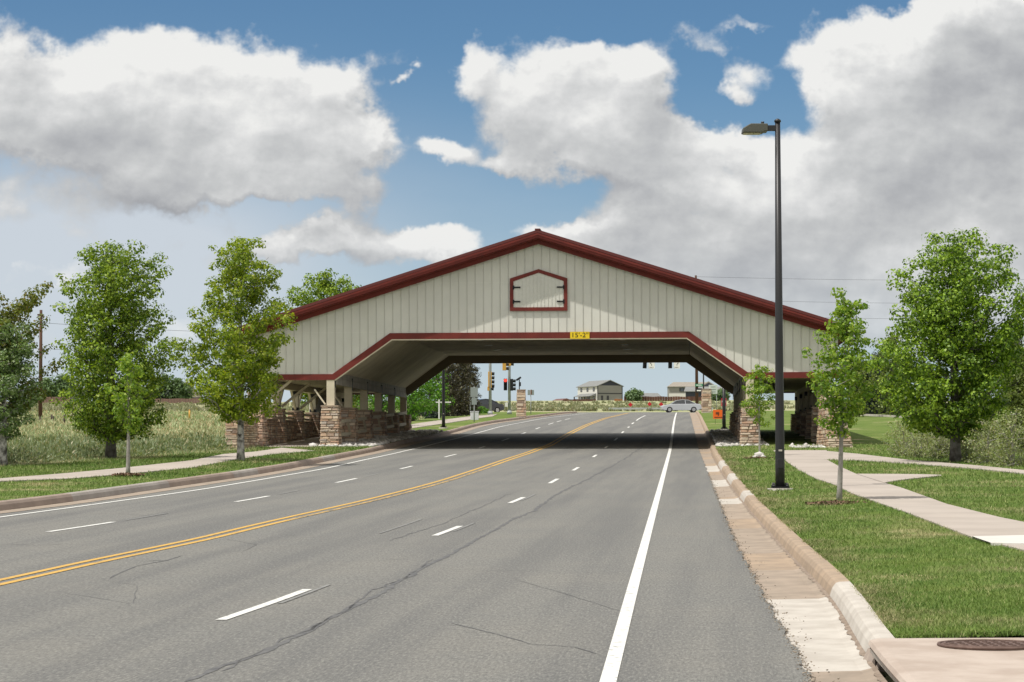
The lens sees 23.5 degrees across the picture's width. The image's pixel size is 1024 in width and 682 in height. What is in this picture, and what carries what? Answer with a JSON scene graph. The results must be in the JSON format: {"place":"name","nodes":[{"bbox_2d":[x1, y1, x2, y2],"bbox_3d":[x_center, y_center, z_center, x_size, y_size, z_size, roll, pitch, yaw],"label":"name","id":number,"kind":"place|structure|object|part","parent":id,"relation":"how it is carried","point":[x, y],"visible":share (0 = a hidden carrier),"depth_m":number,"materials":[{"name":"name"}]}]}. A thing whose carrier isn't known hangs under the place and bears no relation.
{"place":"outdoors","nodes":[
{"label":"outdoors","id":0,"kind":"place"},
{"bbox_2d":[0,430,310,465],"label":"meadow grass","id":1,"kind":"structure","parent":0,"point":[90,457],"depth_m":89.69,"materials":[{"name":"green plant"}]},
{"bbox_2d":[0,448,313,481],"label":"path","id":2,"kind":"structure","parent":0,"point":[196,463],"depth_m":67.00,"materials":[{"name":"beige concrete"}]},
{"bbox_2d":[0,412,556,500],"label":"lawn","id":3,"kind":"structure","parent":0,"point":[497,416],"depth_m":65.21,"materials":[{"name":"green plant"}]},
{"bbox_2d":[103,352,147,472],"bbox_3d":[-9.502,1.795,60.619,1.072,3.035,1.020,1,-3,-17],"label":"sapling","id":4,"kind":"object","parent":3,"relation":"on","point":[133,421],"visible":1,"depth_m":60.49,"materials":[{"name":"green plant"}]},
{"bbox_2d":[110,472,144,476],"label":"mulch","id":5,"kind":"object","parent":3,"relation":"on","point":[129,474],"visible":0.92,"depth_m":59.32,"materials":[{"name":"brown wood"}]},
{"bbox_2d":[168,236,299,460],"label":"maple tree","id":6,"kind":"object","parent":3,"relation":"on","point":[239,406],"visible":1,"depth_m":74.86,"materials":[{"name":"green plant"}]},
{"bbox_2d":[419,411,430,418],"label":"shrub","id":7,"kind":"object","parent":3,"relation":"on","point":[426,417],"visible":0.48,"depth_m":171.56,"materials":[{"name":"green plant"}]},
{"bbox_2d":[410,371,454,415],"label":"broadleaf tree","id":8,"kind":"object","parent":3,"relation":"on","point":[437,392],"visible":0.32,"depth_m":174.69,"materials":[{"name":"green plant"}]},
{"bbox_2d":[429,411,440,417],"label":"shrub","id":9,"kind":"object","parent":3,"relation":"on","point":[434,414],"visible":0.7,"depth_m":171.57,"materials":[{"name":"green plant"}]},
{"bbox_2d":[426,364,460,415],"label":"broadleaf tree","id":10,"kind":"object","parent":3,"relation":"on","point":[453,389],"visible":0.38,"depth_m":184.73,"materials":[{"name":"green plant"}]},
{"bbox_2d":[439,369,447,428],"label":"street lamp","id":11,"kind":"object","parent":3,"relation":"on","point":[443,426],"visible":0.48,"depth_m":134.66,"materials":[{"name":"metal"}]},
{"bbox_2d":[436,400,450,418],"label":"sign post","id":12,"kind":"object","parent":3,"relation":"on","point":[438,402],"visible":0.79,"depth_m":167.99,"materials":[{"name":"white wood"}]},
{"bbox_2d":[449,364,479,415],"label":"broadleaf tree","id":13,"kind":"object","parent":3,"relation":"on","point":[462,397],"visible":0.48,"depth_m":189.70,"materials":[{"name":"green plant"}]},
{"bbox_2d":[453,364,481,414],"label":"broadleaf tree","id":14,"kind":"object","parent":3,"relation":"on","point":[474,370],"visible":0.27,"depth_m":199.64,"materials":[{"name":"green plant"}]},
{"bbox_2d":[470,387,477,421],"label":"road sign","id":15,"kind":"object","parent":3,"relation":"on","point":[474,392],"visible":0.83,"depth_m":154.41,"materials":[{"name":"metal"}]},
{"bbox_2d":[470,411,478,419],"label":"utility box","id":16,"kind":"object","parent":3,"relation":"on","point":[472,415],"visible":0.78,"depth_m":162.77,"materials":[{"name":"grey metal"}]},
{"bbox_2d":[472,406,488,413],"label":"shrub","id":17,"kind":"object","parent":3,"relation":"on","point":[483,410],"visible":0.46,"depth_m":217.55,"materials":[{"name":"green plant"}]},
{"bbox_2d":[487,363,513,414],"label":"signal pole","id":18,"kind":"object","parent":3,"relation":"on","point":[490,387],"visible":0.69,"depth_m":199.59,"materials":[{"name":"metal"}]},
{"bbox_2d":[504,366,515,413],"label":"signal pole","id":19,"kind":"object","parent":3,"relation":"on","point":[511,384],"visible":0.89,"depth_m":206.90,"materials":[{"name":"metal"}]},
{"bbox_2d":[516,389,525,417],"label":"monument pillar","id":20,"kind":"structure","parent":3,"relation":"on","point":[521,403],"depth_m":179.59,"materials":[{"name":"brown stone"}]},
{"bbox_2d":[528,390,533,413],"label":"road sign","id":21,"kind":"object","parent":3,"relation":"on","point":[530,392],"visible":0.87,"depth_m":206.35,"materials":[{"name":"metal"}]},
{"bbox_2d":[258,437,319,446],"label":"wing walk","id":22,"kind":"structure","parent":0,"point":[306,442],"depth_m":104.73,"materials":[{"name":"beige concrete"}]},
{"bbox_2d":[0,413,811,681],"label":"road","id":23,"kind":"structure","parent":0,"point":[700,613],"depth_m":27.05,"materials":[{"name":"grey asphalt"}]},
{"bbox_2d":[0,413,676,681],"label":"road markings","id":24,"kind":"structure","parent":23,"relation":"on","point":[611,668],"depth_m":31.10,"materials":[{"name":"white paint"}]},
{"bbox_2d":[1,441,689,681],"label":"asphalt cracks","id":25,"kind":"object","parent":23,"relation":"on","point":[313,627],"visible":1,"depth_m":23.94,"materials":[{"name":"black asphalt"}]},
{"bbox_2d":[0,413,880,681],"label":"gutter","id":26,"kind":"object","parent":23,"relation":"on","point":[830,646],"visible":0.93,"depth_m":25.29,"materials":[{"name":"beige concrete"}]},
{"bbox_2d":[708,474,838,681],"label":"gutter gravel","id":27,"kind":"structure","parent":26,"relation":"on","point":[787,629],"depth_m":22.17,"materials":[{"name":"grey gravel"}]},
{"bbox_2d":[711,453,886,681],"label":"gutter silt","id":28,"kind":"object","parent":26,"relation":"on","point":[877,673],"visible":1,"depth_m":23.64,"materials":[{"name":"beige soil"}]},
{"bbox_2d":[411,414,495,427],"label":"path","id":29,"kind":"structure","parent":0,"point":[425,424],"depth_m":154.51,"materials":[{"name":"beige concrete"}]},
{"bbox_2d":[0,400,1023,681],"bbox_3d":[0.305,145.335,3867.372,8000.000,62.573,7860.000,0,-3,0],"label":"ground","id":30,"kind":"structure","parent":0,"point":[884,674],"depth_m":299.89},
{"bbox_2d":[0,316,45,465],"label":"silver leaved tree","id":31,"kind":"object","parent":30,"relation":"on","point":[14,366],"visible":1,"depth_m":69.87,"materials":[{"name":"green plant"}]},
{"bbox_2d":[0,281,66,422],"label":"maple tree","id":32,"kind":"object","parent":30,"relation":"on","point":[19,310],"visible":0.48,"depth_m":70.78,"materials":[{"name":"green plant"}]},
{"bbox_2d":[37,310,44,416],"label":"utility pole","id":33,"kind":"object","parent":30,"relation":"on","point":[40,378],"visible":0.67,"depth_m":174.16,"materials":[{"name":"brown wood"}]},
{"bbox_2d":[36,377,60,400],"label":"distant tree","id":34,"kind":"object","parent":30,"relation":"on","point":[46,380],"visible":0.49,"depth_m":638.62,"materials":[{"name":"green plant"}]},
{"bbox_2d":[29,414,72,422],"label":"old wire fence","id":35,"kind":"object","parent":30,"relation":"on","point":[52,417],"visible":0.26,"depth_m":156.03,"materials":[{"name":"brown"}]},
{"bbox_2d":[42,397,70,402],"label":"brick fence","id":36,"kind":"object","parent":30,"relation":"on","point":[50,398],"visible":0.22,"depth_m":599.97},
{"bbox_2d":[46,373,73,397],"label":"distant tree","id":37,"kind":"object","parent":30,"relation":"on","point":[66,385],"visible":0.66,"depth_m":638.44,"materials":[{"name":"green plant"}]},
{"bbox_2d":[50,381,88,402],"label":"house","id":38,"kind":"structure","parent":30,"relation":"on","point":[70,393],"depth_m":639.95,"materials":[{"name":"grey"}]},
{"bbox_2d":[49,239,178,458],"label":"maple tree","id":39,"kind":"object","parent":30,"relation":"on","point":[103,355],"visible":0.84,"depth_m":78.73,"materials":[{"name":"green plant"}]},
{"bbox_2d":[154,374,176,400],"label":"distant tree","id":40,"kind":"object","parent":30,"relation":"on","point":[169,381],"visible":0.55,"depth_m":638.32,"materials":[{"name":"green plant"}]},
{"bbox_2d":[155,388,180,402],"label":"distant tree","id":41,"kind":"object","parent":30,"relation":"on","point":[166,393],"visible":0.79,"depth_m":637.46,"materials":[{"name":"green plant"}]},
{"bbox_2d":[163,378,189,399],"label":"distant tree","id":42,"kind":"object","parent":30,"relation":"on","point":[177,381],"visible":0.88,"depth_m":638.35,"materials":[{"name":"green plant"}]},
{"bbox_2d":[155,398,206,403],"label":"brick fence","id":43,"kind":"object","parent":30,"relation":"on","point":[180,400],"visible":0.21,"depth_m":599.96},
{"bbox_2d":[171,381,195,401],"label":"distant tree","id":44,"kind":"object","parent":30,"relation":"on","point":[188,392],"visible":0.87,"depth_m":638.30,"materials":[{"name":"green plant"}]},
{"bbox_2d":[187,382,201,397],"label":"house","id":45,"kind":"structure","parent":30,"relation":"on","point":[195,393],"depth_m":660.42,"materials":[{"name":"beige"}]},
{"bbox_2d":[12,409,424,436],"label":"prairie grass","id":46,"kind":"structure","parent":30,"relation":"on","point":[207,421],"depth_m":143.81,"materials":[{"name":"plant"}]},
{"bbox_2d":[285,268,361,407],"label":"maple tree","id":47,"kind":"object","parent":30,"relation":"on","point":[326,287],"visible":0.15,"depth_m":139.67,"materials":[{"name":"green plant"}]},
{"bbox_2d":[353,395,374,409],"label":"broadleaf tree","id":48,"kind":"object","parent":30,"relation":"on","point":[358,401],"visible":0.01,"depth_m":164.75,"materials":[{"name":"green plant"}]},
{"bbox_2d":[368,395,406,412],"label":"broadleaf tree","id":49,"kind":"object","parent":30,"relation":"on","point":[384,402],"visible":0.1,"depth_m":171.58,"materials":[{"name":"green plant"}]},
{"bbox_2d":[385,379,436,420],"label":"broadleaf tree","id":50,"kind":"object","parent":30,"relation":"on","point":[412,410],"visible":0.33,"depth_m":159.72,"materials":[{"name":"green plant"}]},
{"bbox_2d":[0,411,894,651],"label":"kerb","id":51,"kind":"structure","parent":30,"relation":"on","point":[866,625],"depth_m":44.65,"materials":[{"name":"brown concrete"}]},
{"bbox_2d":[472,399,503,411],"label":"parked car","id":52,"kind":"object","parent":30,"relation":"on","point":[497,407],"visible":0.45,"depth_m":251.74,"materials":[{"name":"black paint"}]},
{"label":"windows","id":53,"kind":"part","parent":52,"relation":"part of","materials":[{"name":"black glass"}]},
{"bbox_2d":[0,399,983,411],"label":"hill scrub","id":54,"kind":"object","parent":30,"relation":"on","point":[535,406],"visible":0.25,"depth_m":368.24,"materials":[{"name":"green plant"}]},
{"bbox_2d":[225,228,852,448],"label":"covered gateway","id":55,"kind":"object","parent":30,"relation":"on","point":[538,295],"visible":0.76,"depth_m":100.32,"materials":[{"name":"beige metal"}]},
{"bbox_2d":[570,332,588,338],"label":"height sign","id":56,"kind":"object","parent":55,"relation":"attached to","point":[579,335],"visible":1,"depth_m":99.89,"materials":[{"name":"yellow metal"}]},
{"bbox_2d":[310,429,825,447],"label":"landscape rocks","id":57,"kind":"object","parent":30,"relation":"on","point":[721,437],"visible":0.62,"depth_m":107.86,"materials":[{"name":"grey stone"}]},
{"bbox_2d":[563,399,595,400],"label":"wooden fence","id":58,"kind":"object","parent":30,"relation":"on","point":[578,399],"visible":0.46,"depth_m":649.96,"materials":[{"name":"brown wood"}]},
{"bbox_2d":[574,380,623,400],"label":"house","id":59,"kind":"structure","parent":30,"relation":"on","point":[604,390],"depth_m":800.86,"materials":[{"name":"grey"}]},
{"bbox_2d":[624,387,643,400],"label":"distant tree","id":60,"kind":"object","parent":30,"relation":"on","point":[634,394],"visible":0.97,"depth_m":638.90,"materials":[{"name":"green plant"}]},
{"bbox_2d":[626,393,660,399],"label":"house","id":61,"kind":"structure","parent":30,"relation":"on","point":[652,394],"depth_m":860.81,"materials":[{"name":"beige"}]},
{"bbox_2d":[609,407,712,410],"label":"guard rail","id":62,"kind":"object","parent":30,"relation":"on","point":[641,408],"visible":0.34,"depth_m":303.40,"materials":[{"name":"metal"}]},
{"bbox_2d":[624,396,717,400],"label":"wooden fence","id":63,"kind":"object","parent":30,"relation":"on","point":[659,398],"visible":0.28,"depth_m":639.97,"materials":[{"name":"brown wood"}]},
{"bbox_2d":[667,381,713,399],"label":"house","id":64,"kind":"structure","parent":30,"relation":"on","point":[675,388],"depth_m":810.08,"materials":[{"name":"grey"}]},
{"bbox_2d":[695,275,698,403],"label":"utility pole","id":65,"kind":"object","parent":30,"relation":"on","point":[696,382],"visible":0.31,"depth_m":355.60,"materials":[{"name":"brown wood"}]},
{"bbox_2d":[696,388,701,392],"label":"route sign","id":66,"kind":"object","parent":65,"relation":"attached to","point":[698,390],"visible":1,"depth_m":355.36,"materials":[{"name":"black"}]},
{"bbox_2d":[726,277,1023,279],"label":"overhead wire","id":67,"kind":"object","parent":65,"relation":"attached to","point":[840,279],"visible":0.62,"depth_m":359.90,"materials":[{"name":"grey metal"}]},
{"bbox_2d":[684,386,721,399],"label":"house","id":68,"kind":"structure","parent":30,"relation":"on","point":[690,391],"depth_m":698.22,"materials":[{"name":"grey"}]},
{"bbox_2d":[711,388,730,400],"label":"distant tree","id":69,"kind":"object","parent":30,"relation":"on","point":[719,394],"visible":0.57,"depth_m":638.93,"materials":[{"name":"green plant"}]},
{"bbox_2d":[860,414,901,417],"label":"kerb","id":70,"kind":"structure","parent":30,"relation":"on","point":[880,415],"depth_m":171.03,"materials":[{"name":"concrete"}]},
{"bbox_2d":[863,638,1023,681],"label":"storm drain","id":71,"kind":"object","parent":30,"relation":"on","point":[949,659],"visible":0.99,"depth_m":16.59,"materials":[{"name":"concrete"}]},
{"bbox_2d":[0,0,1023,401],"label":"sky","id":72,"kind":"structure","parent":0,"point":[368,141],"materials":[{"name":"blue"}]},
{"bbox_2d":[577,412,695,412],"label":"cross street","id":73,"kind":"structure","parent":0,"point":[636,412],"depth_m":284.37,"materials":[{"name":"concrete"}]},
{"bbox_2d":[660,399,700,411],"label":"saloon car","id":74,"kind":"object","parent":73,"relation":"on","point":[689,405],"visible":0.94,"depth_m":281.07,"materials":[{"name":"silver metal"}]},
{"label":"windows","id":75,"kind":"part","parent":74,"relation":"part of","materials":[{"name":"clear glass"}]},
{"bbox_2d":[643,363,703,388],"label":"traffic lights","id":76,"kind":"object","parent":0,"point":[652,365],"visible":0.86,"depth_m":314.71,"materials":[{"name":"brown metal"}]},
{"bbox_2d":[698,411,1023,637],"bbox_3d":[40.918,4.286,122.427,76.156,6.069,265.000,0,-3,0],"label":"lawn","id":77,"kind":"structure","parent":0,"point":[867,430],"depth_m":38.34,"materials":[{"name":"green plant"}]},
{"bbox_2d":[701,389,711,412],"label":"monument pillar","id":78,"kind":"structure","parent":77,"relation":"on","point":[706,403],"depth_m":218.18,"materials":[{"name":"brown stone"}]},
{"bbox_2d":[709,385,716,409],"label":"notice board","id":79,"kind":"object","parent":77,"relation":"on","point":[713,388],"visible":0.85,"depth_m":218.48,"materials":[{"name":"grey metal"}]},
{"bbox_2d":[713,410,721,418],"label":"yard sign","id":80,"kind":"object","parent":77,"relation":"on","point":[717,414],"visible":0.66,"depth_m":143.99,"materials":[{"name":"orange plastic"}]},
{"bbox_2d":[721,388,727,429],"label":"street lamp","id":81,"kind":"object","parent":77,"relation":"on","point":[723,427],"visible":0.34,"depth_m":129.35,"materials":[{"name":"metal"}]},
{"bbox_2d":[739,364,774,451],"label":"sapling","id":82,"kind":"object","parent":77,"relation":"on","point":[761,386],"visible":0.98,"depth_m":79.01,"materials":[{"name":"green plant"}]},
{"bbox_2d":[744,456,773,458],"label":"mulch","id":83,"kind":"object","parent":77,"relation":"on","point":[750,457],"visible":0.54,"depth_m":76.03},
{"bbox_2d":[741,119,792,490],"bbox_3d":[5.079,-0.593,48.975,0.972,7.690,0.520,0,-3,0],"label":"street lamp","id":84,"kind":"object","parent":77,"relation":"on","point":[762,127],"visible":0.93,"depth_m":48.91,"materials":[{"name":"metal"}]},
{"bbox_2d":[805,500,871,504],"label":"mulch","id":85,"kind":"object","parent":77,"relation":"on","point":[829,502],"visible":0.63,"depth_m":41.41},
{"bbox_2d":[800,287,878,500],"bbox_3d":[5.690,0.937,42.746,1.230,3.775,1.405,-2,-3,37],"label":"sapling","id":86,"kind":"object","parent":77,"relation":"on","point":[845,411],"visible":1,"depth_m":42.64,"materials":[{"name":"green plant"}]},
{"bbox_2d":[845,362,871,416],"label":"broadleaf tree","id":87,"kind":"object","parent":77,"relation":"on","point":[859,388],"visible":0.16,"depth_m":169.58,"materials":[{"name":"green plant"}]},
{"bbox_2d":[856,359,881,413],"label":"evergreen tree","id":88,"kind":"object","parent":77,"relation":"on","point":[871,400],"visible":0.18,"depth_m":189.65,"materials":[{"name":"green plant"}]},
{"bbox_2d":[870,350,887,412],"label":"evergreen tree","id":89,"kind":"object","parent":77,"relation":"on","point":[879,380],"visible":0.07,"depth_m":199.58,"materials":[{"name":"green plant"}]},
{"bbox_2d":[862,332,908,415],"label":"broadleaf tree","id":90,"kind":"object","parent":77,"relation":"on","point":[881,406],"visible":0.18,"depth_m":174.92,"materials":[{"name":"green plant"}]},
{"bbox_2d":[882,369,908,413],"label":"evergreen tree","id":91,"kind":"object","parent":77,"relation":"on","point":[887,403],"visible":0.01,"depth_m":194.85,"materials":[{"name":"green plant"}]},
{"bbox_2d":[859,474,940,482],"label":"sidewalk","id":92,"kind":"structure","parent":77,"relation":"on","point":[885,478],"depth_m":55.42,"materials":[{"name":"beige concrete"}]},
{"bbox_2d":[880,420,923,455],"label":"shrub","id":93,"kind":"object","parent":77,"relation":"on","point":[898,443],"visible":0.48,"depth_m":78.06,"materials":[{"name":"green plant"}]},
{"bbox_2d":[893,422,946,457],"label":"shrub","id":94,"kind":"object","parent":77,"relation":"on","point":[917,452],"visible":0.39,"depth_m":75.34,"materials":[{"name":"green plant"}]},
{"bbox_2d":[917,432,949,458],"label":"shrub","id":95,"kind":"object","parent":77,"relation":"on","point":[935,452],"visible":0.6,"depth_m":73.62,"materials":[{"name":"green plant"}]},
{"bbox_2d":[865,227,1023,461],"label":"maple tree","id":96,"kind":"object","parent":77,"relation":"on","point":[956,347],"visible":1,"depth_m":69.15,"materials":[{"name":"green plant"}]},
{"bbox_2d":[940,419,990,461],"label":"shrub","id":97,"kind":"object","parent":77,"relation":"on","point":[967,452],"visible":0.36,"depth_m":70.37,"materials":[{"name":"green plant"}]},
{"bbox_2d":[962,417,1015,464],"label":"shrub","id":98,"kind":"object","parent":77,"relation":"on","point":[994,437],"visible":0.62,"depth_m":67.48,"materials":[{"name":"green plant"}]},
{"bbox_2d":[985,407,1023,466],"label":"shrub","id":99,"kind":"object","parent":77,"relation":"on","point":[1012,450],"visible":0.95,"depth_m":64.85,"materials":[{"name":"green plant"}]},
{"bbox_2d":[989,314,1023,451],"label":"broadleaf tree","id":100,"kind":"object","parent":77,"relation":"on","point":[1016,395],"visible":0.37,"depth_m":83.45,"materials":[{"name":"green plant"}]},
{"bbox_2d":[774,450,1023,551],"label":"path","id":101,"kind":"structure","parent":0,"point":[960,520],"depth_m":44.23,"materials":[{"name":"beige concrete"}]},
{"bbox_2d":[972,535,1023,545],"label":"pavement patch","id":102,"kind":"object","parent":101,"relation":"on","point":[1010,539],"visible":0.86,"depth_m":29.58,"materials":[{"name":"white concrete"}]},
{"bbox_2d":[904,429,998,450],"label":"reed grass","id":103,"kind":"structure","parent":0,"point":[961,442],"depth_m":87.12,"materials":[{"name":"green plant"}]}
]}

